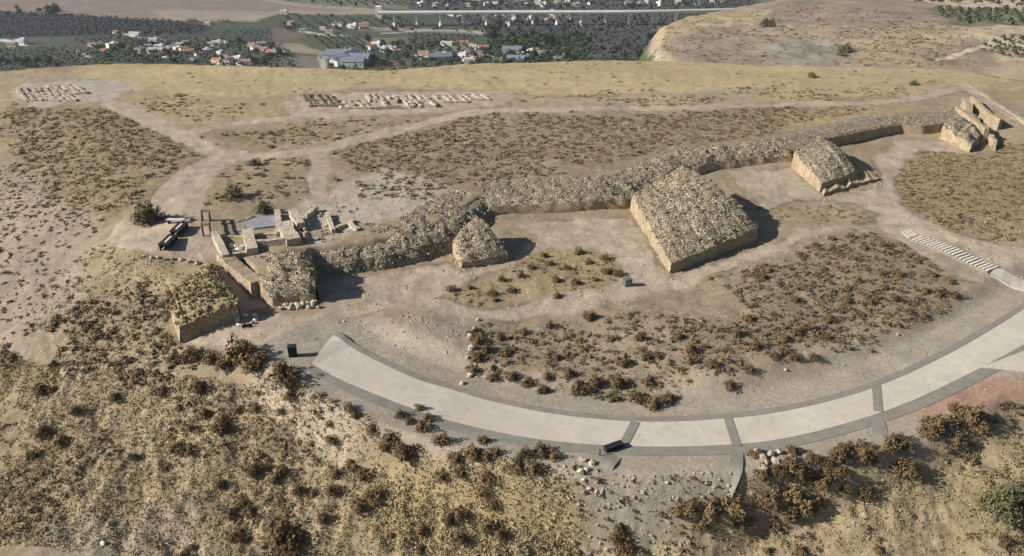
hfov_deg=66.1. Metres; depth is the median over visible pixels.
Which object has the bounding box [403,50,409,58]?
tree
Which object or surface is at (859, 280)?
bush
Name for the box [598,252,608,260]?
bush
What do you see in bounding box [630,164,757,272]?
bastion
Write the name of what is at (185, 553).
bush
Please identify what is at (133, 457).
bush
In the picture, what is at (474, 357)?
bush
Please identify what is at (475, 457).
bush
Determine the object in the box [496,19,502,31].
tree
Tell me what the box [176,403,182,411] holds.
bush
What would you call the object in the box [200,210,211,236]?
timber gate frame
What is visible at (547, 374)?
bush
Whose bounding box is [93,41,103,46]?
village house
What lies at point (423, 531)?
bush
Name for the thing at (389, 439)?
bush
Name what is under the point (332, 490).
bush
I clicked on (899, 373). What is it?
road kerb
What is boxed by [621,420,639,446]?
drain channel
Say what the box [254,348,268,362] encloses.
bush
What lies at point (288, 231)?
building wall
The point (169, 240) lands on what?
information lectern
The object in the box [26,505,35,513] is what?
bush
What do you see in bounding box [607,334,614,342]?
bush
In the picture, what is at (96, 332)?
scrub
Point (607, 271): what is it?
bush
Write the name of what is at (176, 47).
village house
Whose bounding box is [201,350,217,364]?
bush
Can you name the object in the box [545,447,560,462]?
bush
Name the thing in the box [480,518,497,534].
bush
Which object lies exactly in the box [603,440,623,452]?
culvert box
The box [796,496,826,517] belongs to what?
bush
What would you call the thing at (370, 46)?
village house
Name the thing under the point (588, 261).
bush
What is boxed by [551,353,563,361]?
bush
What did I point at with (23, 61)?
tree
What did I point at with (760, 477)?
bush
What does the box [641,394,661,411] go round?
bush
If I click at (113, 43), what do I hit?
village house
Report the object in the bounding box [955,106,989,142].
ruined wall
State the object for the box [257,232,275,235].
building wall
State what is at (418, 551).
bush
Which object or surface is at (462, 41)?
village house
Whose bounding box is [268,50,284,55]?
village house
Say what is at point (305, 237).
column stump
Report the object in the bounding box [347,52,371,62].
village house
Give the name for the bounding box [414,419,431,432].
bush
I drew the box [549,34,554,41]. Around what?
tree
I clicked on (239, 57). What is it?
village house
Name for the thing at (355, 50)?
village house
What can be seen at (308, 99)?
excavated house
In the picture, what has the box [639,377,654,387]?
bush
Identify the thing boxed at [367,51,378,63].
village house
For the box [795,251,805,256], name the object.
bush
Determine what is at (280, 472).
bush
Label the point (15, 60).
tree
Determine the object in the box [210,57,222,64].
village house
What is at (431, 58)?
tree
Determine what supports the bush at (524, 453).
on the ground at (974, 306)
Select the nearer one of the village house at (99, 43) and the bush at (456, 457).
the bush at (456, 457)
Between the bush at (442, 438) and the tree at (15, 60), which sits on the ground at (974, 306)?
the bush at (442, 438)
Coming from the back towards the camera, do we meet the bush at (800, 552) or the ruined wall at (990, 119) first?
the ruined wall at (990, 119)
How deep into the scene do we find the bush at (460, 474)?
66.34 m
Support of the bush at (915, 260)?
on the ground at (974, 306)
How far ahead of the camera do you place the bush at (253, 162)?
121.92 m
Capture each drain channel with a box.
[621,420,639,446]
[723,417,740,445]
[872,384,882,411]
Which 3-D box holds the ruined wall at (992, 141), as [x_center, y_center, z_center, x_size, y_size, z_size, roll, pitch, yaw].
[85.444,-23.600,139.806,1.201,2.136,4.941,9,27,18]
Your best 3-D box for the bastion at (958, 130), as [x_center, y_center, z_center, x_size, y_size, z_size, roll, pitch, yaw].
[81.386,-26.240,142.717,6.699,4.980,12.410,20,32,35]
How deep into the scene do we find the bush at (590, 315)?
84.30 m
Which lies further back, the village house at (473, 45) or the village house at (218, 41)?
the village house at (218, 41)
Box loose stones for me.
[1,95,1023,555]
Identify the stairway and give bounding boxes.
[910,235,999,272]
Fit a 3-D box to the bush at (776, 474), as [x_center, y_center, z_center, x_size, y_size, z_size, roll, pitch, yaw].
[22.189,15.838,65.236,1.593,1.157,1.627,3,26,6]
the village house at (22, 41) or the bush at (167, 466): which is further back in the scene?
the village house at (22, 41)
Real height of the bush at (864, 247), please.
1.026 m
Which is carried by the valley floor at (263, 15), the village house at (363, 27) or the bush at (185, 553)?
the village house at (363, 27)
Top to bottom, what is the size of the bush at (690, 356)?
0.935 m
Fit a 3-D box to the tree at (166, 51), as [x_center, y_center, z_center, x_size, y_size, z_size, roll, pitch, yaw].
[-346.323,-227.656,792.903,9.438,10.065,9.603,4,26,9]
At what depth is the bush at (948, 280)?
92.97 m
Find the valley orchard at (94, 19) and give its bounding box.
[0,0,597,70]
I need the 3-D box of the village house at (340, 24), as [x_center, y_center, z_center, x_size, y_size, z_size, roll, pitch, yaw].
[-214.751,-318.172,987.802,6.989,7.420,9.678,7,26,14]
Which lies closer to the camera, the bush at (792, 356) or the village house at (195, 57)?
the bush at (792, 356)
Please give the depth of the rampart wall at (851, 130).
141.88 m
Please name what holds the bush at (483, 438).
on the ground at (974, 306)
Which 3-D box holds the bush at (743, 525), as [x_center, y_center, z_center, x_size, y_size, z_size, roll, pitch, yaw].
[19.149,19.905,65.241,2.101,1.286,1.870,-12,28,-23]
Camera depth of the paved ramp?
86.83 m
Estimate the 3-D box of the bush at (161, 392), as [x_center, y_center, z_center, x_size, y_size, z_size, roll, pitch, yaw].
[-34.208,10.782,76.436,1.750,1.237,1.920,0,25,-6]
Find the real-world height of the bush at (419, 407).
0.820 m
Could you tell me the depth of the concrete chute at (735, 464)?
65.39 m
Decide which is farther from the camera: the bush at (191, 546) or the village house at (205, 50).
the village house at (205, 50)
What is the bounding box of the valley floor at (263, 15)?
[0,0,775,71]
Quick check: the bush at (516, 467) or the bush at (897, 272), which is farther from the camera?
the bush at (897, 272)
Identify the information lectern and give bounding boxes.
[158,234,177,250]
[169,222,188,237]
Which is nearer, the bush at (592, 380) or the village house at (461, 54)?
the bush at (592, 380)
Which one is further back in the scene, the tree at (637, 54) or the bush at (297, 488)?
the tree at (637, 54)
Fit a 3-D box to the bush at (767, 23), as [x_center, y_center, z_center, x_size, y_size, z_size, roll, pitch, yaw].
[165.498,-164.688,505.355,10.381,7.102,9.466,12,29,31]
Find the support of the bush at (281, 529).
on the ground at (974, 306)
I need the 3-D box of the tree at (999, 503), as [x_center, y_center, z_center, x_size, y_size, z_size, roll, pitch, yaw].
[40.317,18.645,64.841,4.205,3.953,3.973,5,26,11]
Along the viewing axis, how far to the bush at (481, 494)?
65.85 m
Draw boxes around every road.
[312,309,1023,446]
[981,351,1023,371]
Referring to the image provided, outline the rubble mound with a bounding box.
[253,246,319,299]
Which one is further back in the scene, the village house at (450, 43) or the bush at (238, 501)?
the village house at (450, 43)
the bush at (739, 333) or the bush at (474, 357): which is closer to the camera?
the bush at (474, 357)
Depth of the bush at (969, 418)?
70.84 m
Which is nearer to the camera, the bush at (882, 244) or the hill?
the bush at (882, 244)
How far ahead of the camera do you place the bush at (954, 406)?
71.98 m
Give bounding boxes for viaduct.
[375,6,732,25]
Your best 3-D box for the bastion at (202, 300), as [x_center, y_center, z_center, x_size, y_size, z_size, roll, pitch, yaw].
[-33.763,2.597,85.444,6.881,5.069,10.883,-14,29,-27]
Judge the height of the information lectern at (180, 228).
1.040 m
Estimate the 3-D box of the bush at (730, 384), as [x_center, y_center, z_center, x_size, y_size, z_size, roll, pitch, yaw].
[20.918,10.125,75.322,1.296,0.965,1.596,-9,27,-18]
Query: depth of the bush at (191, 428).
73.19 m
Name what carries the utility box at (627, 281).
on the dirt path
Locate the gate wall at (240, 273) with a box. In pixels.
[219,253,258,299]
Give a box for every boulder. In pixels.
[468,344,475,350]
[576,468,584,473]
[579,457,586,461]
[588,459,595,466]
[757,453,766,459]
[764,458,769,465]
[767,450,774,456]
[771,456,779,464]
[775,449,782,453]
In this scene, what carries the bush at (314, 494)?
on the ground at (974, 306)
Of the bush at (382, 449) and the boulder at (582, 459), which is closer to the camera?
the boulder at (582, 459)
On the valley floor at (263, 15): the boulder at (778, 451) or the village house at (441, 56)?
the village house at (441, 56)
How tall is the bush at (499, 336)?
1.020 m
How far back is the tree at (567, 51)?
770.35 m
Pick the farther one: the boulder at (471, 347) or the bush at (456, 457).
the boulder at (471, 347)
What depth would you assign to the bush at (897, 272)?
93.12 m
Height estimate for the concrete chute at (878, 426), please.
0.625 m
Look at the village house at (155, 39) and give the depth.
851.06 m
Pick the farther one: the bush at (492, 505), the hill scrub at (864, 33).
the hill scrub at (864, 33)
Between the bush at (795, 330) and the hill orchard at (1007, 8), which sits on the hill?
the hill orchard at (1007, 8)
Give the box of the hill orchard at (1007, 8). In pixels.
[914,0,1023,56]
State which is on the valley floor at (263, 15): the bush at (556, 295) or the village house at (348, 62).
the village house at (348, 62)
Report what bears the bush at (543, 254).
on the ground at (974, 306)
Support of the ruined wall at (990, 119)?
on the ground at (974, 306)
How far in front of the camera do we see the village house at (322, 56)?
771.18 m
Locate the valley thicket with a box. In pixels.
[91,0,752,70]
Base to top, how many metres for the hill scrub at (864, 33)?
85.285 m
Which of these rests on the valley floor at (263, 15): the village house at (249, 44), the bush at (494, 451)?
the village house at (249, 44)
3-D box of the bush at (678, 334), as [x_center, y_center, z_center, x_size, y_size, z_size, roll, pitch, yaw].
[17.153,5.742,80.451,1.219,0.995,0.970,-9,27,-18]
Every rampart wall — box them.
[309,190,493,275]
[474,167,656,214]
[594,138,795,206]
[773,115,901,151]
[892,108,980,133]
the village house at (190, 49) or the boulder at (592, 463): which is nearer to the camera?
the boulder at (592, 463)
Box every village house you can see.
[6,41,18,46]
[13,37,28,44]
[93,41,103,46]
[105,41,117,47]
[128,31,142,36]
[134,45,145,51]
[146,46,164,52]
[148,37,161,42]
[153,43,165,46]
[161,56,173,62]
[173,45,180,50]
[182,47,196,54]
[187,17,198,22]
[189,55,201,60]
[201,47,211,53]
[210,39,222,46]
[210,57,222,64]
[216,49,224,55]
[221,18,229,22]
[222,56,235,64]
[223,52,231,57]
[230,55,243,60]
[241,58,251,64]
[247,42,255,46]
[250,44,260,50]
[255,41,265,45]
[258,47,268,51]
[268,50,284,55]
[280,9,288,13]
[317,51,338,60]
[324,47,351,53]
[325,29,333,33]
[329,55,346,66]
[336,48,363,56]
[337,21,344,26]
[339,56,365,67]
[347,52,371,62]
[348,22,358,27]
[359,24,368,29]
[362,21,371,25]
[366,43,376,49]
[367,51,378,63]
[371,40,382,46]
[417,50,429,56]
[431,51,452,61]
[440,40,453,45]
[458,51,468,59]
[459,40,468,45]
[464,56,475,63]
[468,44,477,49]
[478,44,490,50]
[502,45,521,52]
[506,54,525,60]
[540,1,548,6]
[551,55,563,60]
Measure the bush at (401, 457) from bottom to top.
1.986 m
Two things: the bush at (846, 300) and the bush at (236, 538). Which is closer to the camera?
the bush at (236, 538)
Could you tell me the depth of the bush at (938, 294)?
89.93 m
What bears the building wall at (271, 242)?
on the ground at (974, 306)
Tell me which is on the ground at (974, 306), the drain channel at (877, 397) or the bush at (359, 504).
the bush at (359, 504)
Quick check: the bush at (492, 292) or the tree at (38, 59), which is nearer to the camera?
the bush at (492, 292)
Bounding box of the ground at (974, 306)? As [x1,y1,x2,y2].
[0,60,1023,555]
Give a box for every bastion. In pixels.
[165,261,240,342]
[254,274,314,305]
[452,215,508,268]
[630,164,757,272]
[791,137,856,191]
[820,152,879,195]
[939,112,981,151]
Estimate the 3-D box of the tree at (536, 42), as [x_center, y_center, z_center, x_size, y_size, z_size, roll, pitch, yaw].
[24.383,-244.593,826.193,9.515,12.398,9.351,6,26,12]
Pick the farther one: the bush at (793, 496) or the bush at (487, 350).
the bush at (487, 350)
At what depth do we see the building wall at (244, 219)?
99.90 m
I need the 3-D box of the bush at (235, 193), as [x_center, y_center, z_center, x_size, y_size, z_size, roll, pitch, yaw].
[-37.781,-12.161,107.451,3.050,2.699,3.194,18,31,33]
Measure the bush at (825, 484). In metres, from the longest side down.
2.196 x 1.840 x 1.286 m
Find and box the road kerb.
[333,303,1023,421]
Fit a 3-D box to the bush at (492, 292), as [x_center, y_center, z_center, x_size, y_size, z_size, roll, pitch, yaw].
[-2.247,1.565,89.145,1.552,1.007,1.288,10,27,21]
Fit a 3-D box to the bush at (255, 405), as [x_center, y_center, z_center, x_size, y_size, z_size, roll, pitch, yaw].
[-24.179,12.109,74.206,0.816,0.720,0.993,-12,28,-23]
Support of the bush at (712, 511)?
on the ground at (974, 306)
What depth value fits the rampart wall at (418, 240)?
97.37 m
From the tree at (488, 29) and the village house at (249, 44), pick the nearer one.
the village house at (249, 44)
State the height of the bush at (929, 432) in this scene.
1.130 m
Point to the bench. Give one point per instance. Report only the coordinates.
(169, 220)
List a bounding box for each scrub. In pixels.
[0,60,1023,555]
[634,4,1018,68]
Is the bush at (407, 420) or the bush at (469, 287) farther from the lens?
the bush at (469, 287)
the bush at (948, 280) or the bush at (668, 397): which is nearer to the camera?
the bush at (668, 397)
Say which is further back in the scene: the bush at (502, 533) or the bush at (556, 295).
the bush at (556, 295)
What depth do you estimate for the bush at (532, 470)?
65.01 m
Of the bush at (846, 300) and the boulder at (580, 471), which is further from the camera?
the bush at (846, 300)
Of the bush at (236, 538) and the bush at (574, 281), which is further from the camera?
the bush at (574, 281)
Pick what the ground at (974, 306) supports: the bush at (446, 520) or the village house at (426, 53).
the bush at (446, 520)
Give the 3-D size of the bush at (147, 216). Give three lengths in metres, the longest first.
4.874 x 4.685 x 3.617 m
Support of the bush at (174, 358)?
on the ground at (974, 306)
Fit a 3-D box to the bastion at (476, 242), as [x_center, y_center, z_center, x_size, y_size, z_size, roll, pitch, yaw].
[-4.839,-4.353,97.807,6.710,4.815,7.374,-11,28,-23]
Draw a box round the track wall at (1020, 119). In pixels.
[966,83,1023,124]
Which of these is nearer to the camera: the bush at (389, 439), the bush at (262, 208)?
the bush at (389, 439)
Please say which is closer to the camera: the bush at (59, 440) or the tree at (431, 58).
the bush at (59, 440)
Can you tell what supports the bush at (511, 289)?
on the ground at (974, 306)
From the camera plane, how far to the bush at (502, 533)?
65.42 m
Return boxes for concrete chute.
[597,454,620,498]
[727,449,742,497]
[871,415,892,452]
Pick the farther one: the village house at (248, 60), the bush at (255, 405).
the village house at (248, 60)
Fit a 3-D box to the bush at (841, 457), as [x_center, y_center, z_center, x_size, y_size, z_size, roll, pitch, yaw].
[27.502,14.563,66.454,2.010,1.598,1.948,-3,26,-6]
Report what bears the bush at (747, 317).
on the ground at (974, 306)
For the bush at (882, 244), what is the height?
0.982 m
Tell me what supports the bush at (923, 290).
on the ground at (974, 306)
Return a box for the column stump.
[302,231,309,241]
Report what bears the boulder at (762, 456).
on the ground at (974, 306)
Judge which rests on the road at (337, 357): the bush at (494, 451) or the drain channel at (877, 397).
the drain channel at (877, 397)
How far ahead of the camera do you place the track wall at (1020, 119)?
160.94 m
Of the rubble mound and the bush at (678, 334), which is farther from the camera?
the rubble mound
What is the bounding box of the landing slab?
[901,229,916,238]
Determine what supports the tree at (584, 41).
on the valley floor at (263, 15)
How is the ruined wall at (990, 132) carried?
on the ground at (974, 306)
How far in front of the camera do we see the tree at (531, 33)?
860.63 m
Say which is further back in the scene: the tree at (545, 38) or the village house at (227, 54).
the tree at (545, 38)
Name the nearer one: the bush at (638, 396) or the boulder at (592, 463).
the boulder at (592, 463)
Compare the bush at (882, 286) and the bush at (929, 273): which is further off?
the bush at (929, 273)
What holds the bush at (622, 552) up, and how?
on the ground at (974, 306)
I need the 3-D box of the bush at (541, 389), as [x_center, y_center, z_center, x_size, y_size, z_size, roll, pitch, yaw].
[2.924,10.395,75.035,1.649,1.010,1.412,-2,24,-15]
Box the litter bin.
[287,344,296,357]
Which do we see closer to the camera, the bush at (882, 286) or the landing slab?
the bush at (882, 286)
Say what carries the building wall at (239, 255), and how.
on the ground at (974, 306)
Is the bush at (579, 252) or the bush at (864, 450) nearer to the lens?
the bush at (864, 450)
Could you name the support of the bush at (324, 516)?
on the ground at (974, 306)
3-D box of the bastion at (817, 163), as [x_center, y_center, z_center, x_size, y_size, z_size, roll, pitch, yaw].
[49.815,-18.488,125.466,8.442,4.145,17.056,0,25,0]
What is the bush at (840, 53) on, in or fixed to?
on the hill
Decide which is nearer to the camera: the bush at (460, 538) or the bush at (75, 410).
the bush at (460, 538)
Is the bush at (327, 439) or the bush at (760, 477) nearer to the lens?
the bush at (760, 477)
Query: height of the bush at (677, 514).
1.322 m
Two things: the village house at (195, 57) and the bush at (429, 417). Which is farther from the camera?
the village house at (195, 57)
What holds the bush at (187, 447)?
on the ground at (974, 306)
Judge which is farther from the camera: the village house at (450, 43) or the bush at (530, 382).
the village house at (450, 43)
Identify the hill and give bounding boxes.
[648,0,1023,79]
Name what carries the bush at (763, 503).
on the ground at (974, 306)
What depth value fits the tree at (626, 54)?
771.87 m
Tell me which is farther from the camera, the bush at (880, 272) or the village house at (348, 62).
the village house at (348, 62)
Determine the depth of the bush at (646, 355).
77.96 m
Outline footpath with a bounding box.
[991,268,1023,290]
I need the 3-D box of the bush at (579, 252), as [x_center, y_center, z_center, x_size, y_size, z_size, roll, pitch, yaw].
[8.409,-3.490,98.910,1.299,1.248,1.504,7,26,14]
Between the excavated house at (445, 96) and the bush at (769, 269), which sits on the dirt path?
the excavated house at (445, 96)
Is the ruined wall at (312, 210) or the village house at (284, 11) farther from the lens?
the village house at (284, 11)
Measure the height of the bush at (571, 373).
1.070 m
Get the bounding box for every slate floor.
[230,226,244,230]
[245,216,275,229]
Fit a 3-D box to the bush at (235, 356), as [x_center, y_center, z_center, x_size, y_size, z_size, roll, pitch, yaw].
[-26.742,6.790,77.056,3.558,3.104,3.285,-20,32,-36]
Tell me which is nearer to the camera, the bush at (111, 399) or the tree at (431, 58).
the bush at (111, 399)
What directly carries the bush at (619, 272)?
on the ground at (974, 306)
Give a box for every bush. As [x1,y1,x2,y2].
[25,448,40,460]
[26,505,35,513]
[30,380,49,396]
[30,421,55,440]
[44,383,57,393]
[51,432,68,448]
[67,402,82,415]
[107,391,120,402]
[127,452,137,461]
[130,197,168,226]
[133,369,144,377]
[151,383,167,397]
[159,461,171,472]
[165,350,181,364]
[166,439,184,456]
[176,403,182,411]
[177,342,201,363]
[177,441,193,456]
[177,547,191,555]
[185,422,196,432]
[186,542,196,550]
[187,375,205,393]
[199,407,213,419]
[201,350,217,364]
[209,414,231,433]
[212,477,227,489]
[213,351,232,371]
[221,179,245,201]
[222,331,253,365]
[225,505,238,522]
[226,526,245,543]
[233,404,244,413]
[234,493,249,508]
[239,351,261,375]
[239,502,256,519]
[242,460,269,477]
[245,157,260,165]
[251,403,257,411]
[252,197,274,214]
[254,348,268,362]
[265,525,304,555]
[267,474,279,484]
[268,363,301,389]
[269,514,299,544]
[271,356,291,375]
[273,465,288,478]
[274,405,285,415]
[283,387,296,402]
[290,484,304,495]
[307,486,317,497]
[317,512,327,524]
[322,433,340,446]
[323,481,341,496]
[325,420,332,427]
[329,466,341,479]
[343,401,355,413]
[345,457,358,472]
[347,495,366,515]
[350,409,362,419]
[354,467,374,482]
[362,486,383,505]
[364,421,375,434]
[378,439,388,452]
[380,429,398,449]
[384,529,395,539]
[393,407,406,419]
[393,441,421,463]
[404,415,414,425]
[413,403,425,411]
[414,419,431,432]
[414,543,424,555]
[415,521,429,535]
[421,411,435,422]
[429,429,448,445]
[434,469,447,482]
[439,512,453,526]
[445,285,456,292]
[446,450,463,467]
[451,503,467,521]
[452,530,469,545]
[453,463,465,479]
[464,442,481,461]
[465,363,478,374]
[466,285,474,289]
[468,335,482,345]
[469,350,485,362]
[475,483,488,499]
[476,434,487,444]
[479,451,492,462]
[479,467,496,486]
[480,343,490,353]
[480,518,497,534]
[484,499,497,511]
[485,371,498,381]
[486,289,497,296]
[489,445,501,456]
[489,523,506,542]
[496,331,505,340]
[497,275,507,281]
[502,348,511,356]
[504,369,518,381]
[504,457,524,475]
[505,285,516,293]
[514,445,535,459]
[516,327,528,335]
[517,271,526,278]
[520,375,534,386]
[525,458,544,476]
[527,262,534,269]
[532,440,549,460]
[535,383,550,394]
[540,252,548,257]
[542,369,553,380]
[544,320,553,328]
[545,259,554,265]
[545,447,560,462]
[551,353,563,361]
[552,275,560,282]
[553,290,561,298]
[562,262,570,270]
[564,365,578,377]
[569,277,580,285]
[569,378,590,396]
[574,246,583,255]
[582,309,597,321]
[585,258,592,264]
[588,372,604,388]
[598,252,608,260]
[601,267,614,274]
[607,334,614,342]
[607,394,619,402]
[607,527,633,550]
[610,371,628,389]
[611,268,622,277]
[613,522,625,533]
[614,537,632,555]
[616,357,631,366]
[629,389,644,404]
[633,331,646,341]
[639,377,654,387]
[640,348,652,360]
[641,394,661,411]
[658,390,678,405]
[671,504,685,520]
[674,329,684,339]
[675,496,699,517]
[683,352,697,363]
[684,339,701,354]
[690,518,709,534]
[701,493,725,524]
[703,358,718,369]
[717,488,747,520]
[723,379,736,392]
[728,326,742,338]
[733,515,756,532]
[742,313,756,322]
[742,363,754,374]
[745,447,760,459]
[747,341,763,351]
[752,468,769,483]
[754,487,780,509]
[755,271,766,278]
[757,492,770,509]
[761,18,776,26]
[762,266,772,272]
[762,547,774,555]
[767,349,779,361]
[770,463,789,479]
[777,483,805,506]
[779,332,789,342]
[780,453,796,470]
[781,503,799,522]
[786,350,800,360]
[786,444,803,457]
[788,293,798,302]
[789,326,803,337]
[790,463,815,482]
[794,545,806,555]
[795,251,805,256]
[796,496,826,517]
[801,321,811,330]
[805,450,824,464]
[807,472,831,492]
[808,71,816,78]
[809,351,818,361]
[811,241,819,246]
[818,331,830,341]
[821,313,836,323]
[822,459,850,481]
[825,442,850,463]
[828,234,835,240]
[836,42,852,53]
[836,47,844,55]
[838,481,852,493]
[839,293,852,303]
[839,439,858,456]
[850,437,879,463]
[853,276,864,283]
[858,484,875,504]
[859,242,868,250]
[867,297,876,305]
[871,543,882,555]
[876,270,883,276]
[878,282,887,290]
[879,240,887,246]
[880,433,901,453]
[882,431,904,446]
[889,456,921,483]
[890,294,904,302]
[891,265,902,277]
[896,431,912,447]
[901,441,915,452]
[903,308,913,315]
[909,79,918,85]
[912,256,920,263]
[916,423,938,439]
[918,413,946,433]
[920,286,932,294]
[927,270,935,276]
[932,288,943,297]
[942,275,954,284]
[947,289,959,299]
[947,401,961,413]
[950,431,968,448]
[953,404,983,424]
[969,414,990,432]
[997,534,1012,549]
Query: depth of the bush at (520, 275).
92.97 m
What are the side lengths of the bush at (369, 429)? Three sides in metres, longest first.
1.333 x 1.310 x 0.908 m
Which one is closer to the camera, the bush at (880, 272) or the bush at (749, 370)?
the bush at (749, 370)
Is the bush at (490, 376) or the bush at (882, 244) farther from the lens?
the bush at (882, 244)
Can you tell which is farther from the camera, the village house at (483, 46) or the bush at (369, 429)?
the village house at (483, 46)
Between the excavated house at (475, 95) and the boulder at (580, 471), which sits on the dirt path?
the excavated house at (475, 95)
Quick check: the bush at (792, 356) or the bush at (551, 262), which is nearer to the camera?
the bush at (792, 356)
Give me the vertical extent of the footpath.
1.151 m
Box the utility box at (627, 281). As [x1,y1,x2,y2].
[622,277,632,286]
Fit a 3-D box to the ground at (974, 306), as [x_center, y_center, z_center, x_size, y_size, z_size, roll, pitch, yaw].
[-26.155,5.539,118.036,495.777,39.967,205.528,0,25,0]
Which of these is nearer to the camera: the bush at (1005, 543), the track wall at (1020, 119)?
the bush at (1005, 543)
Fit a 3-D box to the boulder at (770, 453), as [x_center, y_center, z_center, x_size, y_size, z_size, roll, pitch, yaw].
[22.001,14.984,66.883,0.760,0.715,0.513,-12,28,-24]
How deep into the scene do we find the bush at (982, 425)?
70.51 m
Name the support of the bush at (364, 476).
on the ground at (974, 306)
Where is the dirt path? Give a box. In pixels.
[6,78,1023,368]
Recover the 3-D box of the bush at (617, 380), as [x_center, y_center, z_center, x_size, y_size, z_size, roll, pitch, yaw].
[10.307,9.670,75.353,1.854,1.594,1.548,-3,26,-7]
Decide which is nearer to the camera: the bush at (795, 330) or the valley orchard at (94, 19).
the bush at (795, 330)
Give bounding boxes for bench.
[166,218,184,223]
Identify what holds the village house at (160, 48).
on the valley floor at (263, 15)
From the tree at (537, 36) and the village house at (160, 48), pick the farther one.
the tree at (537, 36)
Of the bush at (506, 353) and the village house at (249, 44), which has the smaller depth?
the bush at (506, 353)
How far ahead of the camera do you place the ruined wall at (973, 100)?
158.54 m
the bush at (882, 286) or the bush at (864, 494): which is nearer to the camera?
the bush at (864, 494)
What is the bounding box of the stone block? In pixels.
[295,304,301,309]
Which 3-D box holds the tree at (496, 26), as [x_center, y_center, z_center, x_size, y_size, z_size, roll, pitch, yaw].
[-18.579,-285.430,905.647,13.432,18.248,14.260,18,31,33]
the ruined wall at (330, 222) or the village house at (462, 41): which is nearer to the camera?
the ruined wall at (330, 222)
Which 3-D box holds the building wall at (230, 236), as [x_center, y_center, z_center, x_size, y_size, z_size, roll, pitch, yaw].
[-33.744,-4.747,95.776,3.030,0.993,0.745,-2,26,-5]
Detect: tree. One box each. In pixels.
[11,57,19,62]
[18,58,26,66]
[24,54,31,60]
[34,55,42,61]
[45,54,53,61]
[47,2,58,12]
[107,46,117,52]
[115,41,121,48]
[163,48,170,53]
[167,56,177,63]
[275,46,285,55]
[364,33,372,40]
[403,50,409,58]
[428,54,435,62]
[485,23,494,34]
[487,28,498,40]
[492,22,500,31]
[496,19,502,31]
[509,36,517,44]
[528,27,536,39]
[531,39,538,46]
[531,47,536,55]
[533,29,542,39]
[540,31,549,42]
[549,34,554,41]
[563,48,571,54]
[580,34,589,44]
[611,45,617,55]
[622,51,628,59]
[633,50,641,58]
[970,483,1023,530]
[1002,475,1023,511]
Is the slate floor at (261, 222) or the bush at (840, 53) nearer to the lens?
the slate floor at (261, 222)
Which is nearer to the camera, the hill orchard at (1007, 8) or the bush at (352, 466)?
the bush at (352, 466)
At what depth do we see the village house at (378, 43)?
843.04 m
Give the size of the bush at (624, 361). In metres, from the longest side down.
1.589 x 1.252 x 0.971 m
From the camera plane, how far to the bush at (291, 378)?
73.31 m
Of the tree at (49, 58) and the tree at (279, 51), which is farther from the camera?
the tree at (279, 51)
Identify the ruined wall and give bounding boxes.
[305,205,317,217]
[325,212,335,232]
[334,219,354,229]
[347,221,360,230]
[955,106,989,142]
[960,99,972,112]
[969,96,978,111]
[973,102,1002,129]
[983,123,994,140]
[987,136,996,150]
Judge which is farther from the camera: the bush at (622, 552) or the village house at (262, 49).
the village house at (262, 49)
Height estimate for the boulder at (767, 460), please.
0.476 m
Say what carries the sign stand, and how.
on the dirt path
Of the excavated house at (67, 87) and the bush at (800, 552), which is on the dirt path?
the excavated house at (67, 87)
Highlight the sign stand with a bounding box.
[242,323,251,327]
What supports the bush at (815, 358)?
on the ground at (974, 306)
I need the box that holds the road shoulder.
[306,345,1023,455]
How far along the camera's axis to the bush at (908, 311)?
86.03 m
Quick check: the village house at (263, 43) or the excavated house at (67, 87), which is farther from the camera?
the village house at (263, 43)
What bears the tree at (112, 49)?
on the valley floor at (263, 15)
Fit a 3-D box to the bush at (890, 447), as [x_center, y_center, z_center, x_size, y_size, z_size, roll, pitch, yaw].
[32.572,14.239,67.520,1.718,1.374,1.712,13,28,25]
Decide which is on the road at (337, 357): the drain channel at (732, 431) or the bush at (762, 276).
the drain channel at (732, 431)
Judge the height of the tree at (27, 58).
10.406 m
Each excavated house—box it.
[16,87,63,101]
[45,84,88,94]
[45,94,77,101]
[300,94,339,106]
[336,99,372,109]
[365,93,400,109]
[396,93,436,107]
[433,94,468,102]
[462,93,491,99]
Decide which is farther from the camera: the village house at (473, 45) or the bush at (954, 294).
the village house at (473, 45)
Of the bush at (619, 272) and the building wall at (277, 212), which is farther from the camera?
the building wall at (277, 212)
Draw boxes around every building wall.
[211,230,229,257]
[216,251,246,261]
[220,215,255,224]
[221,235,242,238]
[242,228,258,255]
[256,237,287,247]
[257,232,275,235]
[274,209,281,236]
[276,220,301,245]
[288,209,305,229]
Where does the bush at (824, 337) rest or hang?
on the ground at (974, 306)
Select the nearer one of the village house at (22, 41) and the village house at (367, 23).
the village house at (22, 41)
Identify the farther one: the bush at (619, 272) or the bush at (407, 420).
the bush at (619, 272)
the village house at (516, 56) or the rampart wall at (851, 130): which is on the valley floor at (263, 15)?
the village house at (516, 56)
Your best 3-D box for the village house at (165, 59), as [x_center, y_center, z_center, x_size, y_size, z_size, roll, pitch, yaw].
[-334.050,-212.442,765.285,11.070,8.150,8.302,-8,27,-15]
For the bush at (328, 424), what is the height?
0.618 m
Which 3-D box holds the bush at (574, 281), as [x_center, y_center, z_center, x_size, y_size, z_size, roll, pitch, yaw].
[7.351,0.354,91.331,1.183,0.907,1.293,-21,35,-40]
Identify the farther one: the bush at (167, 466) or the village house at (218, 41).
the village house at (218, 41)
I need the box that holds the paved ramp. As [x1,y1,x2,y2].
[214,265,266,312]
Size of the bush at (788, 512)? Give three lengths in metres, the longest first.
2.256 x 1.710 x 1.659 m
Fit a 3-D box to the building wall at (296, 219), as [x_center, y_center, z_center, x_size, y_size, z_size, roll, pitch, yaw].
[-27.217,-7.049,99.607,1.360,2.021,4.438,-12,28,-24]
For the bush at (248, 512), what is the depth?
67.96 m

